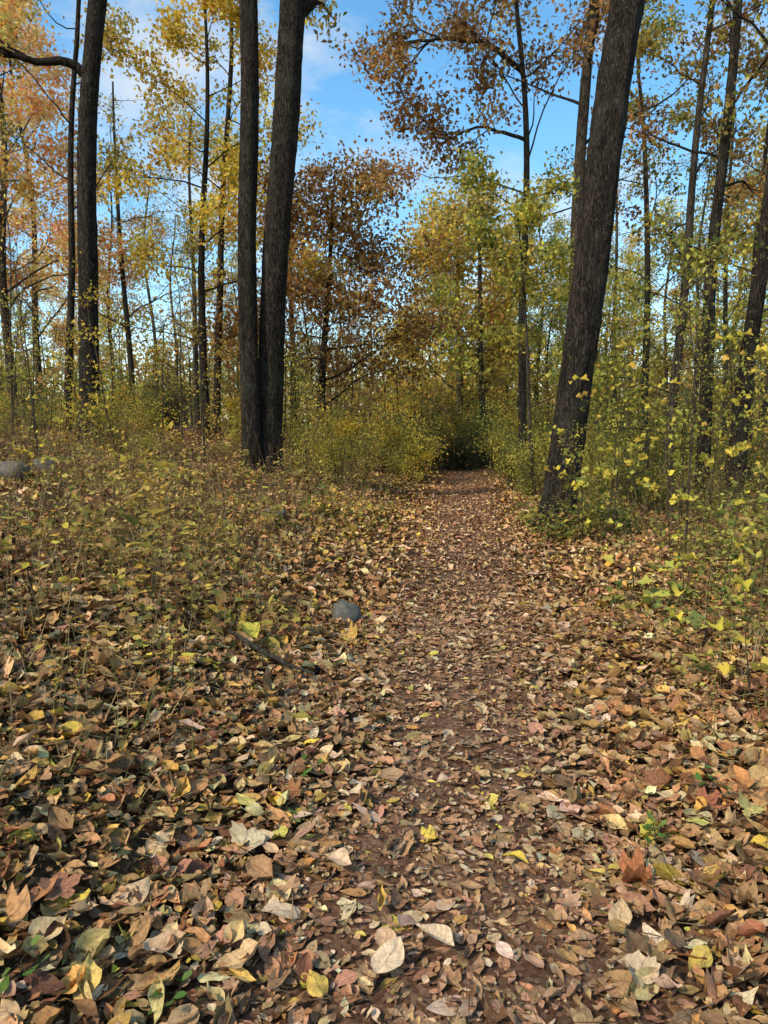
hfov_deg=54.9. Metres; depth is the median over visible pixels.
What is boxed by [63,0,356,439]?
tree
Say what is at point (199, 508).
sapling
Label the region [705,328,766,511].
sapling
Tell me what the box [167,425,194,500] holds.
sapling
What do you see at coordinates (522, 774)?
fallen leaf
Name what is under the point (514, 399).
tree
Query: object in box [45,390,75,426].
shrub
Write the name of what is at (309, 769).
seedling
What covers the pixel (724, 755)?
fallen leaf
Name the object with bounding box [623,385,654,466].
sapling
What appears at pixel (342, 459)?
shrub
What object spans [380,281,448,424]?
tree
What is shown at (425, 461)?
shrub
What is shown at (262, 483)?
seedling
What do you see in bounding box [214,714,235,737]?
seedling
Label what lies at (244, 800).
fallen leaf
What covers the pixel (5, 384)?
sapling
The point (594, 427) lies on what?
shrub
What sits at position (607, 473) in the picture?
sapling
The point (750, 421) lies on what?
sapling
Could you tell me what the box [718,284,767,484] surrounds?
sapling
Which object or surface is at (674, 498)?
sapling
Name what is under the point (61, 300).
tree
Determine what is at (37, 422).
shrub
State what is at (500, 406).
shrub
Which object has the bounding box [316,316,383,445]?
tree
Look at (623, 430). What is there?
shrub
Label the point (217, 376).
sapling
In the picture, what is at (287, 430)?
shrub
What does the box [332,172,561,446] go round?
tree
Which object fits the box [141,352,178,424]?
sapling
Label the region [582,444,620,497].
shrub
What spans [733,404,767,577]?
sapling
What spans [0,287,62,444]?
sapling
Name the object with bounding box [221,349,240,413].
sapling
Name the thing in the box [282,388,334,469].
shrub
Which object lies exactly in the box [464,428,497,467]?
shrub
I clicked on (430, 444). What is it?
shrub
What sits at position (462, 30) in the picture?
tree
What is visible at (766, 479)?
shrub
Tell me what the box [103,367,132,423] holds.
sapling
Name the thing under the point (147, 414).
shrub
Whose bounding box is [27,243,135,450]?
sapling
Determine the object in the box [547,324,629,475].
sapling
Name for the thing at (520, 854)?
fallen leaf
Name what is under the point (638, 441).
shrub
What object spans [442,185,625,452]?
tree
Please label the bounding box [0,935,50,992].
seedling
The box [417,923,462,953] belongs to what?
fallen leaf
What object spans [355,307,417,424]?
tree
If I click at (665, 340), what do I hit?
tree
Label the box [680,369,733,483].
sapling
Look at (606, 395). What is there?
sapling
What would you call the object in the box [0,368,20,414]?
shrub
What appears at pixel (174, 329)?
tree
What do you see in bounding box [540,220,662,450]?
tree
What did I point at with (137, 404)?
shrub
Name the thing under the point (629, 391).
sapling
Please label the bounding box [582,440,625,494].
shrub
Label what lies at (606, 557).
seedling
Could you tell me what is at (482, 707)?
fallen leaf
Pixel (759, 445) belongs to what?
sapling
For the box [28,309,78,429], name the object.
sapling
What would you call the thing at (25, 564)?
seedling
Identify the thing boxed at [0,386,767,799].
undergrowth
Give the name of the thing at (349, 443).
shrub
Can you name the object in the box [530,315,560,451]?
sapling
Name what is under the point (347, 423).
shrub
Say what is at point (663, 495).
shrub
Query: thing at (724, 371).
sapling
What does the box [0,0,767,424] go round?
sky
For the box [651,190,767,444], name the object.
tree
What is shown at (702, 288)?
tree
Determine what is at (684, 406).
sapling
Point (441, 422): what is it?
shrub
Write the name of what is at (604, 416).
sapling
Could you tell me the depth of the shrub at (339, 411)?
30.57 m
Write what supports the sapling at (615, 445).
on the ground
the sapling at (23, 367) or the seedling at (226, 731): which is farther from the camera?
the sapling at (23, 367)
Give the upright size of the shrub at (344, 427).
1.634 m
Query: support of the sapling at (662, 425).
on the ground
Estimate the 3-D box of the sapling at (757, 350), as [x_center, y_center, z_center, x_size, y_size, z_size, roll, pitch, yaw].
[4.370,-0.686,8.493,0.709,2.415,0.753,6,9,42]
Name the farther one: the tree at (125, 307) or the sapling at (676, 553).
the tree at (125, 307)
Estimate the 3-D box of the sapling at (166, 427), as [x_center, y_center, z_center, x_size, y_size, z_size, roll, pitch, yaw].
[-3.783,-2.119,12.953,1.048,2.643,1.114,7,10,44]
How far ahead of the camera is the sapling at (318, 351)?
16.25 m
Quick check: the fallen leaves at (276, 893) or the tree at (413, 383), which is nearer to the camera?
the fallen leaves at (276, 893)
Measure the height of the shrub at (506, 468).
2.584 m
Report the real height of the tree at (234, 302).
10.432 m
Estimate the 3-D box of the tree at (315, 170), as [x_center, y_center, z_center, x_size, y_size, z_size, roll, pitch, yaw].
[-2.841,-6.911,24.182,5.516,9.592,3.457,0,7,0]
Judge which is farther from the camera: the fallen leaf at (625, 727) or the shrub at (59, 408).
the shrub at (59, 408)
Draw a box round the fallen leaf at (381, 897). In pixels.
[378,884,385,916]
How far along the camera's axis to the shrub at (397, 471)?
18.20 m
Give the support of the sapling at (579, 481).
on the ground
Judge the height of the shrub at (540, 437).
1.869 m
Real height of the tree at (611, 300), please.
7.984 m
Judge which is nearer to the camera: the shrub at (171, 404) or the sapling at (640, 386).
the sapling at (640, 386)
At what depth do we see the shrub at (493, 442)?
20.91 m
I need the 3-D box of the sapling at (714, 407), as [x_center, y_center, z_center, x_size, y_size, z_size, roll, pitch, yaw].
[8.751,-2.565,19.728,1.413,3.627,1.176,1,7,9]
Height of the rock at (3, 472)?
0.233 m
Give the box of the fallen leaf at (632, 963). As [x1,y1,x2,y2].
[617,949,660,993]
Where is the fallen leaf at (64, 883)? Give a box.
[39,872,81,907]
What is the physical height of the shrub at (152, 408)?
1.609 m
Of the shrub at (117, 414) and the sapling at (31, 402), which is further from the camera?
the shrub at (117, 414)
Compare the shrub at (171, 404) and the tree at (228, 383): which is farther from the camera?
the tree at (228, 383)
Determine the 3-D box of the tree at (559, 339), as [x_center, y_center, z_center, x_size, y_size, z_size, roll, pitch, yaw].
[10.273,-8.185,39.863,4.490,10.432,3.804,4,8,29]
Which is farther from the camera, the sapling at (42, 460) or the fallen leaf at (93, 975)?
the sapling at (42, 460)
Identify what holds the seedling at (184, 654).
on the ground
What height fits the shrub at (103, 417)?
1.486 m
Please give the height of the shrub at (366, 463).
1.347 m
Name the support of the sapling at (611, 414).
on the ground
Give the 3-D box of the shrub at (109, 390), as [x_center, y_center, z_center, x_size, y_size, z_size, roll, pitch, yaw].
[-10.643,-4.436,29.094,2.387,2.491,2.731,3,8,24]
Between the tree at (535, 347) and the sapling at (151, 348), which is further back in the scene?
the tree at (535, 347)
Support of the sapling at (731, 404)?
on the ground
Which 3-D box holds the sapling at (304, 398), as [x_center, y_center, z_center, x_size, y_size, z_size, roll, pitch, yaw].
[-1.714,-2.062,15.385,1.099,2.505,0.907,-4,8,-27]
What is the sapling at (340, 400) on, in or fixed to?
on the ground
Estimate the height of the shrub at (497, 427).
2.856 m
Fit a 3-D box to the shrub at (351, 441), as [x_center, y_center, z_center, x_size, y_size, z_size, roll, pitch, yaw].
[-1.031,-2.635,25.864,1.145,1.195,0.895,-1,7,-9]
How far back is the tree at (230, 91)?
20.82 m
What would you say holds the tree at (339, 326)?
on the ground
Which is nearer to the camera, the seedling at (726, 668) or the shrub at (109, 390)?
the seedling at (726, 668)
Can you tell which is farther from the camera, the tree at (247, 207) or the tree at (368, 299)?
the tree at (368, 299)
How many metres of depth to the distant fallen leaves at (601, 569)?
8.31 m
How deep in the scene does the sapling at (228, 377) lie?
27.96 m
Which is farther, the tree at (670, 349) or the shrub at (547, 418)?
the tree at (670, 349)
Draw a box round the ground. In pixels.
[0,424,767,1023]
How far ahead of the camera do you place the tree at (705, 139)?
16.35 m
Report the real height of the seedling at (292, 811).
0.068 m
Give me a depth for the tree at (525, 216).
13.98 m
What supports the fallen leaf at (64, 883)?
on the fallen leaves at (276, 893)
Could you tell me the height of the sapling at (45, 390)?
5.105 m
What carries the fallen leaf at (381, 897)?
on the fallen leaves at (276, 893)
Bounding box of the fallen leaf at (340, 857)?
[324,847,360,865]
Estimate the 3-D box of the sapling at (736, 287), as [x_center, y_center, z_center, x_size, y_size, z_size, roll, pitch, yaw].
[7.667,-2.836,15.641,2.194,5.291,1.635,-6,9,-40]
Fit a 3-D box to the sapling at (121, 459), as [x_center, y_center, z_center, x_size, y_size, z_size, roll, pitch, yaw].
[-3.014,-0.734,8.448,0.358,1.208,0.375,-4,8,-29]
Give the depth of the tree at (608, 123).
9.82 m
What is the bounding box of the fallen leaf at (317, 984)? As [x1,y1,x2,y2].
[306,970,330,997]
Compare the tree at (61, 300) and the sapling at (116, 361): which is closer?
the sapling at (116, 361)
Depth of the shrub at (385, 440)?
19.07 m
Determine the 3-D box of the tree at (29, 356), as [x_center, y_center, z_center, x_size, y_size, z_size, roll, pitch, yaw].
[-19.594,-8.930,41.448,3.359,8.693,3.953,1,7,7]
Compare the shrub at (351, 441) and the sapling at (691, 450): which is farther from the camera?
the shrub at (351, 441)
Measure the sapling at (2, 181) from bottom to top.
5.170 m
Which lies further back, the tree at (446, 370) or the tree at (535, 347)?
the tree at (535, 347)
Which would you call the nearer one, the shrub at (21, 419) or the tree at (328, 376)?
the shrub at (21, 419)
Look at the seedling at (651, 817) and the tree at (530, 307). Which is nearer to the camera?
the seedling at (651, 817)
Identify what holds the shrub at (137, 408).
on the ground
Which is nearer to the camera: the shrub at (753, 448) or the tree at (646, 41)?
the tree at (646, 41)
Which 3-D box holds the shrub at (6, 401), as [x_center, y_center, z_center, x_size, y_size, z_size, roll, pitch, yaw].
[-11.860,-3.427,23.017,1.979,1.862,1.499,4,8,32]
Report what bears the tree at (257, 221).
on the ground
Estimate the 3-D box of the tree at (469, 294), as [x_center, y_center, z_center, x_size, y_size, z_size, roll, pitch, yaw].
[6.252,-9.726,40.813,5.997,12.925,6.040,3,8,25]
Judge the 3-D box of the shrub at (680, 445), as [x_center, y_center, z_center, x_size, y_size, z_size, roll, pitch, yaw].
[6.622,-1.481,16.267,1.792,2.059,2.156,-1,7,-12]
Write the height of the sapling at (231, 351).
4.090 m
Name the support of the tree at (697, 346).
on the ground
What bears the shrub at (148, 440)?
on the ground
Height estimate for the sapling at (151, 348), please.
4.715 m
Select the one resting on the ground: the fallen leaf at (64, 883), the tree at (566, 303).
the tree at (566, 303)
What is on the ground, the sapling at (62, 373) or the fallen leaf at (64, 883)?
the sapling at (62, 373)
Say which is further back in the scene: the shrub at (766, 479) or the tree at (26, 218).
the tree at (26, 218)
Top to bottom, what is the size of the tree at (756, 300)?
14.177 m
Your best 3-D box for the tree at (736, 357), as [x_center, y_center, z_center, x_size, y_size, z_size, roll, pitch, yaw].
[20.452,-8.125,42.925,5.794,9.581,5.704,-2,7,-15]
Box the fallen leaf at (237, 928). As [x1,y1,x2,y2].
[223,920,243,952]
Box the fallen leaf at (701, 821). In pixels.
[685,817,713,825]
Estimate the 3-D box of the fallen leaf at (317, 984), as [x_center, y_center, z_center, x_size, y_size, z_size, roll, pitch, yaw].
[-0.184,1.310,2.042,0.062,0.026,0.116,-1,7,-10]
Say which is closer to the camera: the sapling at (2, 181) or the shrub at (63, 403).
the sapling at (2, 181)
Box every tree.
[0,0,60,289]
[0,0,76,299]
[0,0,106,447]
[0,0,144,437]
[0,0,160,425]
[0,6,118,420]
[0,278,64,393]
[14,212,118,425]
[16,70,231,415]
[39,168,191,415]
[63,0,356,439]
[65,311,141,407]
[98,73,239,429]
[99,164,235,403]
[118,215,223,425]
[139,1,309,438]
[158,309,211,426]
[175,135,492,472]
[183,251,259,427]
[188,310,240,428]
[207,150,376,440]
[209,204,322,355]
[237,0,263,473]
[258,0,347,476]
[284,297,333,428]
[286,264,378,423]
[296,243,376,425]
[301,327,358,420]
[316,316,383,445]
[328,255,398,435]
[329,0,683,488]
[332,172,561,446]
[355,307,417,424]
[365,318,433,454]
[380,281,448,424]
[389,332,423,428]
[415,293,455,423]
[420,164,549,461]
[420,281,497,443]
[422,137,664,495]
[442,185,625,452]
[443,281,515,427]
[451,216,551,436]
[453,0,764,486]
[485,299,545,454]
[486,288,554,443]
[492,297,565,423]
[498,273,602,444]
[514,192,767,521]
[517,212,628,423]
[528,0,644,534]
[531,0,753,477]
[533,278,609,433]
[537,264,660,438]
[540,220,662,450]
[541,153,701,424]
[586,0,767,502]
[592,187,739,430]
[598,229,673,434]
[599,290,663,435]
[627,153,767,462]
[632,0,767,478]
[633,0,767,494]
[636,287,699,416]
[650,287,731,451]
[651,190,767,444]
[652,217,764,445]
[666,8,767,482]
[678,291,765,437]
[682,112,767,453]
[690,0,767,510]
[718,119,767,379]
[731,170,767,415]
[753,304,766,449]
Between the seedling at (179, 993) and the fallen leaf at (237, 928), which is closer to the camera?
the seedling at (179, 993)
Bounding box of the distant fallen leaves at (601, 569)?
[0,425,767,613]
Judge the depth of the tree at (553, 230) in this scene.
48.48 m
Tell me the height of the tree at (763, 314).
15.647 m
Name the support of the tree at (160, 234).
on the ground
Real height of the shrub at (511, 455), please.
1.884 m
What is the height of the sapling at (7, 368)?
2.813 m
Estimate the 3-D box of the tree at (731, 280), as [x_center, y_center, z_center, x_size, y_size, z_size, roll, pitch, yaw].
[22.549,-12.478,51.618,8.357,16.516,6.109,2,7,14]
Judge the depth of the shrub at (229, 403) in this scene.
18.68 m
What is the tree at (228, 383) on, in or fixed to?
on the ground
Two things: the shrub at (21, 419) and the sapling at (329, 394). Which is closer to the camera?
the shrub at (21, 419)
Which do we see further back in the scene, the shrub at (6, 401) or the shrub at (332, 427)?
the shrub at (6, 401)
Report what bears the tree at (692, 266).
on the ground
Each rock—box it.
[0,461,29,479]
[31,457,56,473]
[264,507,284,517]
[331,600,360,622]
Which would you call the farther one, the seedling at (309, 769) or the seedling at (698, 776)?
the seedling at (309, 769)
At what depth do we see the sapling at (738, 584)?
5.12 m
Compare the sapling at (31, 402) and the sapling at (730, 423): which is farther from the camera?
the sapling at (31, 402)
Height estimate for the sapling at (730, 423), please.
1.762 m
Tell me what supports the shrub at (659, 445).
on the ground
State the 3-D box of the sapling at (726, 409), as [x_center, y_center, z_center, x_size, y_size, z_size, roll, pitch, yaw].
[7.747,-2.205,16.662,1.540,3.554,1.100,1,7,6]
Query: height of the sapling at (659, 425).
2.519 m
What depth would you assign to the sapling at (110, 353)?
17.82 m
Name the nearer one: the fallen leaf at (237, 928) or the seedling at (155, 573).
the fallen leaf at (237, 928)
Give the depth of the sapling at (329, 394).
28.60 m
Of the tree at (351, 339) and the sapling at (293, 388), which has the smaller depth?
the sapling at (293, 388)
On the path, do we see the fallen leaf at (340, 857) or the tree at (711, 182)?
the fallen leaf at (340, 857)
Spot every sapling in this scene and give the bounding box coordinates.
[0,126,67,443]
[0,223,68,450]
[0,229,76,427]
[0,240,63,438]
[0,270,55,453]
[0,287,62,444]
[0,322,27,412]
[0,341,21,418]
[4,315,46,408]
[17,395,55,489]
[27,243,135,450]
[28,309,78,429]
[35,313,75,417]
[35,337,78,435]
[41,326,75,399]
[45,351,80,449]
[48,349,78,433]
[73,335,107,409]
[74,288,132,424]
[100,319,135,425]
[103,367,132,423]
[105,395,135,485]
[134,215,239,456]
[134,310,169,395]
[139,216,221,438]
[140,319,202,454]
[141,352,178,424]
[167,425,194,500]
[179,326,234,445]
[188,480,212,543]
[191,280,239,424]
[213,339,239,432]
[216,305,258,381]
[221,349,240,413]
[258,315,317,443]
[258,341,294,432]
[283,235,375,443]
[283,340,316,467]
[283,353,323,446]
[284,279,330,440]
[284,315,331,449]
[289,348,330,465]
[327,363,343,432]
[327,381,351,430]
[337,343,373,442]
[340,384,375,454]
[345,331,398,464]
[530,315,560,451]
[532,371,556,453]
[542,374,602,540]
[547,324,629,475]
[551,470,580,523]
[555,404,605,535]
[574,370,648,538]
[582,339,655,546]
[587,336,634,463]
[589,375,630,458]
[590,295,658,450]
[590,308,654,480]
[590,378,632,464]
[597,352,649,506]
[601,319,654,436]
[617,344,657,457]
[619,378,639,431]
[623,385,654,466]
[625,359,665,452]
[627,408,681,513]
[630,377,706,558]
[644,255,755,561]
[645,328,727,509]
[648,249,752,493]
[648,357,667,439]
[648,392,666,464]
[649,366,668,466]
[649,368,717,522]
[649,391,688,467]
[659,496,701,597]
[662,346,728,488]
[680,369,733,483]
[682,356,730,460]
[687,333,759,531]
[691,405,749,532]
[696,298,767,469]
[697,365,763,487]
[700,252,767,469]
[703,448,766,586]
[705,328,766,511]
[711,289,767,490]
[712,341,763,483]
[713,320,767,480]
[713,362,765,461]
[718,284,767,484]
[718,357,767,520]
[722,529,763,626]
[725,344,767,533]
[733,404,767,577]
[734,348,767,449]
[739,328,767,404]
[753,379,767,484]
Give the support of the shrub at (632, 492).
on the ground
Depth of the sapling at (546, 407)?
25.35 m
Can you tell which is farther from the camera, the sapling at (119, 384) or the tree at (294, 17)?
the sapling at (119, 384)
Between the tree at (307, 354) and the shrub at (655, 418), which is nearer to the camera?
the shrub at (655, 418)
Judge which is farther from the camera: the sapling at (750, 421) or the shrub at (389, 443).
the shrub at (389, 443)
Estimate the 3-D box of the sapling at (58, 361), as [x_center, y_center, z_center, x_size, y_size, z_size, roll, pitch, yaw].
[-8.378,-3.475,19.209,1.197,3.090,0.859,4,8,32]
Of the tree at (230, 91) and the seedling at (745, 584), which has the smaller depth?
the seedling at (745, 584)
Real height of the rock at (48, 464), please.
0.251 m
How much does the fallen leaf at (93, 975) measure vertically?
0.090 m
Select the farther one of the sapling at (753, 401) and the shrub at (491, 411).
the shrub at (491, 411)
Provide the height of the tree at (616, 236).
13.905 m
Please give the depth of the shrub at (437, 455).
25.78 m
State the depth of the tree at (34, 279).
31.44 m
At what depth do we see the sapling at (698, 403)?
12.71 m
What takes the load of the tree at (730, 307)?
on the ground
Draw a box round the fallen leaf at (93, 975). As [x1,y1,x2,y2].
[76,952,101,998]
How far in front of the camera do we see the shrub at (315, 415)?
20.69 m
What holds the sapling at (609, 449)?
on the ground
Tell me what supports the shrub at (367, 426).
on the ground
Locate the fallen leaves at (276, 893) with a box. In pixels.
[0,477,767,1023]
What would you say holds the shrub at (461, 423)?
on the ground
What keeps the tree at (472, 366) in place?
on the ground
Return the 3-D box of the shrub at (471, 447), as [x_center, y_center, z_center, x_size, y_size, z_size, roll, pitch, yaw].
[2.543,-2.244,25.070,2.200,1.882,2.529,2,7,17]
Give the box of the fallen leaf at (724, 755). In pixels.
[712,750,734,760]
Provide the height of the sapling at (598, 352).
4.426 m
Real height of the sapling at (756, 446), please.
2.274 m
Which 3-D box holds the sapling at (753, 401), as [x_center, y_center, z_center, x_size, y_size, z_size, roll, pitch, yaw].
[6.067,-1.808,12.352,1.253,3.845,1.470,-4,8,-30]
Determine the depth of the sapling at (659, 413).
22.73 m
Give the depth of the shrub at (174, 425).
27.55 m
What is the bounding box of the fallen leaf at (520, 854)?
[503,850,536,863]
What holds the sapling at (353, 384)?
on the ground
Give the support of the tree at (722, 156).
on the ground
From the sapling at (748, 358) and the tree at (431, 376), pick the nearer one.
the sapling at (748, 358)
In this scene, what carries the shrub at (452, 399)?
on the ground
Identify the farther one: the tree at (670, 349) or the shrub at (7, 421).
the tree at (670, 349)
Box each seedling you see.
[0,517,68,613]
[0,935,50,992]
[106,525,187,612]
[142,631,202,684]
[148,970,202,1014]
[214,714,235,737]
[236,466,283,499]
[288,806,319,823]
[298,754,324,777]
[602,523,666,598]
[642,810,670,843]
[669,552,752,644]
[694,765,731,795]
[703,617,767,701]
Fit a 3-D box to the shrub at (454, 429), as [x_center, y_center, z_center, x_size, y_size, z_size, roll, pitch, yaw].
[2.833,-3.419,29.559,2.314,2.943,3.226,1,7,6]
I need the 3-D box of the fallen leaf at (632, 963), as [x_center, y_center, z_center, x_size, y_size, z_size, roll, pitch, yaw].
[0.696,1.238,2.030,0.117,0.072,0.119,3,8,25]
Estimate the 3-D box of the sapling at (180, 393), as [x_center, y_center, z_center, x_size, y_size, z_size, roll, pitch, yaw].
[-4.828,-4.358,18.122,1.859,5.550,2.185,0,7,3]
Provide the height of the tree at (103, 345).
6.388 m
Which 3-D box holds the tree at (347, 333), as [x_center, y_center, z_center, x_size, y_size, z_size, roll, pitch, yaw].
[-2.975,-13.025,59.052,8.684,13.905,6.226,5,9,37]
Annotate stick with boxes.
[226,624,314,674]
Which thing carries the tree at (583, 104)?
on the ground
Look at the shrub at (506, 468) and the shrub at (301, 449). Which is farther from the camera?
the shrub at (506, 468)
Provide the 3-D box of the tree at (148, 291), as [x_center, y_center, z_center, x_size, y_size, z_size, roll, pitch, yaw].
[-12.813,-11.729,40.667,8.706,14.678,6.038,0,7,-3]
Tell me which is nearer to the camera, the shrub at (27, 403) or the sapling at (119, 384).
the sapling at (119, 384)
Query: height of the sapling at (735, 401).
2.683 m
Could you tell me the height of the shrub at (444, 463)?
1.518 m
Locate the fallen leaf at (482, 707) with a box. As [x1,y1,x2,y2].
[474,700,489,715]
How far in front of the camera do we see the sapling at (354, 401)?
20.55 m
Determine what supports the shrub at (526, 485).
on the ground
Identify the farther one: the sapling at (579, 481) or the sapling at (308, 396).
the sapling at (308, 396)
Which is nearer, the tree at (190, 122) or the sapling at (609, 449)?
the sapling at (609, 449)
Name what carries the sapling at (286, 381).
on the ground
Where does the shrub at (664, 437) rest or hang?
on the ground
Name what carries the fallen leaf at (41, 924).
on the fallen leaves at (276, 893)
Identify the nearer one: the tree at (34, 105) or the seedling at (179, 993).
the seedling at (179, 993)
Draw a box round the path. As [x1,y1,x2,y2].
[179,463,727,1023]
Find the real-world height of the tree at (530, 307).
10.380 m
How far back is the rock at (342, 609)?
5.79 m
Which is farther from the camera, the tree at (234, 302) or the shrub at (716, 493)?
the tree at (234, 302)
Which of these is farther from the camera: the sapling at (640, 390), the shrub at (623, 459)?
the sapling at (640, 390)
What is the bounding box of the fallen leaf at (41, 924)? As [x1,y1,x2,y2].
[21,913,68,955]
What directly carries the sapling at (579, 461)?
on the ground
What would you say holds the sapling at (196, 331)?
on the ground
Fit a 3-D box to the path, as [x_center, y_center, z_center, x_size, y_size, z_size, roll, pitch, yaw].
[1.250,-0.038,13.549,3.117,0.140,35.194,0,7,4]
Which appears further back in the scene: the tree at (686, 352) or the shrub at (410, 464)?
the tree at (686, 352)
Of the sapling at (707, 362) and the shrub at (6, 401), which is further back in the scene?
the shrub at (6, 401)
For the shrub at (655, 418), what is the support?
on the ground
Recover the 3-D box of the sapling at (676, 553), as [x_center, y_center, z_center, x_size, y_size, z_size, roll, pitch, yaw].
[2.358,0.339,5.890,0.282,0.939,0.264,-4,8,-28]
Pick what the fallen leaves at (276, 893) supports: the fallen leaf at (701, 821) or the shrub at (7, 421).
the fallen leaf at (701, 821)
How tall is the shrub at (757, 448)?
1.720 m
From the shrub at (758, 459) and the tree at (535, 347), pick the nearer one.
the shrub at (758, 459)
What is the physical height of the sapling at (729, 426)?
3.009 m
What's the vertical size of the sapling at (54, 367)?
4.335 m
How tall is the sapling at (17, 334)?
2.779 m
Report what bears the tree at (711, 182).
on the ground
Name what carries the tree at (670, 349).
on the ground
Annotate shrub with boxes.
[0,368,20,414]
[0,375,57,424]
[0,376,28,425]
[0,388,22,439]
[7,405,32,427]
[13,370,75,433]
[37,387,78,426]
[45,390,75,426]
[55,391,101,433]
[59,372,144,446]
[74,369,129,421]
[100,357,211,430]
[100,410,142,450]
[103,373,167,433]
[103,399,128,431]
[118,381,158,433]
[119,371,165,417]
[120,379,173,431]
[123,394,169,432]
[128,418,168,458]
[140,379,199,430]
[218,399,240,441]
[219,391,240,445]
[238,399,313,443]
[278,411,346,483]
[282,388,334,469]
[282,399,371,481]
[287,388,343,450]
[300,394,372,467]
[303,409,370,476]
[312,389,357,443]
[319,421,368,481]
[331,399,404,469]
[333,384,416,467]
[343,424,358,450]
[350,402,406,460]
[350,426,393,477]
[359,411,415,471]
[366,399,437,473]
[368,383,466,469]
[371,404,461,482]
[371,427,420,477]
[393,445,436,484]
[402,415,453,479]
[404,387,473,464]
[415,366,502,442]
[419,432,455,466]
[429,390,474,450]
[432,431,479,469]
[439,422,485,468]
[442,373,543,460]
[442,398,492,463]
[443,433,489,470]
[456,382,555,484]
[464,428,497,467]
[465,405,517,476]
[467,380,553,468]
[474,395,549,481]
[487,428,550,499]
[493,409,552,496]
[527,411,552,463]
[531,394,593,443]
[554,393,699,497]
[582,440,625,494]
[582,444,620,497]
[585,414,607,464]
[588,478,623,509]
[589,396,663,474]
[602,457,657,504]
[603,426,652,494]
[612,416,661,471]
[621,440,696,511]
[634,403,687,458]
[639,410,689,467]
[643,400,730,482]
[648,404,696,470]
[656,481,684,508]
[668,457,747,520]
[684,411,761,484]
[718,419,766,470]
[723,440,767,496]
[745,449,767,497]
[750,430,767,472]
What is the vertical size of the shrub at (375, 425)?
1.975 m
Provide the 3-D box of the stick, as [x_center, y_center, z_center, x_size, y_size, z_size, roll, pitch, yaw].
[-0.662,0.830,4.566,0.709,0.194,0.245,6,9,42]
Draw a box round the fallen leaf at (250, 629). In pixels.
[239,620,263,644]
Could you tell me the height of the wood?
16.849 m
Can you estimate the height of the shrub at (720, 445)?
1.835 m
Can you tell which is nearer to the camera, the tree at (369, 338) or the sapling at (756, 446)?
the sapling at (756, 446)
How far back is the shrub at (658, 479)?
11.78 m
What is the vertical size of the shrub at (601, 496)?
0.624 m
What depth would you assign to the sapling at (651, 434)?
11.53 m
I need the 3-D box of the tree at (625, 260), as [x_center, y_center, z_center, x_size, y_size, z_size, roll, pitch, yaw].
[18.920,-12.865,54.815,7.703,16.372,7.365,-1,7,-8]
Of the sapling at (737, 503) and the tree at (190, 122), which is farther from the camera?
the tree at (190, 122)
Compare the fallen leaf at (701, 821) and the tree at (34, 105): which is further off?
the tree at (34, 105)
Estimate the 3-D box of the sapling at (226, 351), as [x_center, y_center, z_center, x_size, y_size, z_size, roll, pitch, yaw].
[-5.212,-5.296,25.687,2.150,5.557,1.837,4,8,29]
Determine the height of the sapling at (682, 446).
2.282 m
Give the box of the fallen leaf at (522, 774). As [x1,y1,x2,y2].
[517,769,537,777]
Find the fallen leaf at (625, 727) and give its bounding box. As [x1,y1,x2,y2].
[616,724,631,730]
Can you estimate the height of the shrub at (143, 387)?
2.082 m
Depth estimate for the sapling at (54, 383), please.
13.03 m
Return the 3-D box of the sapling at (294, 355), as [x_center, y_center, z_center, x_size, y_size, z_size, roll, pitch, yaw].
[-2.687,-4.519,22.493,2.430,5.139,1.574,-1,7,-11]
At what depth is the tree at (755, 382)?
38.81 m
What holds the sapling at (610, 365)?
on the ground
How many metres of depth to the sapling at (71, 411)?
10.45 m
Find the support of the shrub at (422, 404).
on the ground
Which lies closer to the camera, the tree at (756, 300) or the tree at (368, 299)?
the tree at (756, 300)
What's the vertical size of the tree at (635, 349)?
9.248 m
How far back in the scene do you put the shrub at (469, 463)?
24.38 m
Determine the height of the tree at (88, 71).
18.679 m
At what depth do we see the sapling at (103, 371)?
25.66 m
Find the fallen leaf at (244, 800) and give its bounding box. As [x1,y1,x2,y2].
[236,793,254,805]
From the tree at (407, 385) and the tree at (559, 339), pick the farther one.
the tree at (407, 385)
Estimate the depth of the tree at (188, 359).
44.03 m
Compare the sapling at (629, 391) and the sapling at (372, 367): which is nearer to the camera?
the sapling at (372, 367)
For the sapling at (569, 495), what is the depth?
9.89 m
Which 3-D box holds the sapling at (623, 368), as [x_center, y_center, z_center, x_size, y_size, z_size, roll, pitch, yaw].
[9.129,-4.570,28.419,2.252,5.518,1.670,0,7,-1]
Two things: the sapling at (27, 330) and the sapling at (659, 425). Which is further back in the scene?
the sapling at (659, 425)
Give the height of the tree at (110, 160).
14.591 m
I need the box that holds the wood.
[0,275,766,442]
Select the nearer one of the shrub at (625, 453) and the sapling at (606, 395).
the shrub at (625, 453)
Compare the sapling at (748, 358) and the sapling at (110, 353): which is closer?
the sapling at (748, 358)
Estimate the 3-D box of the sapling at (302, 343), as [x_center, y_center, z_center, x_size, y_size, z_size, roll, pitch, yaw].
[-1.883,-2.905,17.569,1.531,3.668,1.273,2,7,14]
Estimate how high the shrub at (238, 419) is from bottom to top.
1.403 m
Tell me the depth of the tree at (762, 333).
23.39 m
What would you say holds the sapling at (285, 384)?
on the ground
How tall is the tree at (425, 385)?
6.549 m

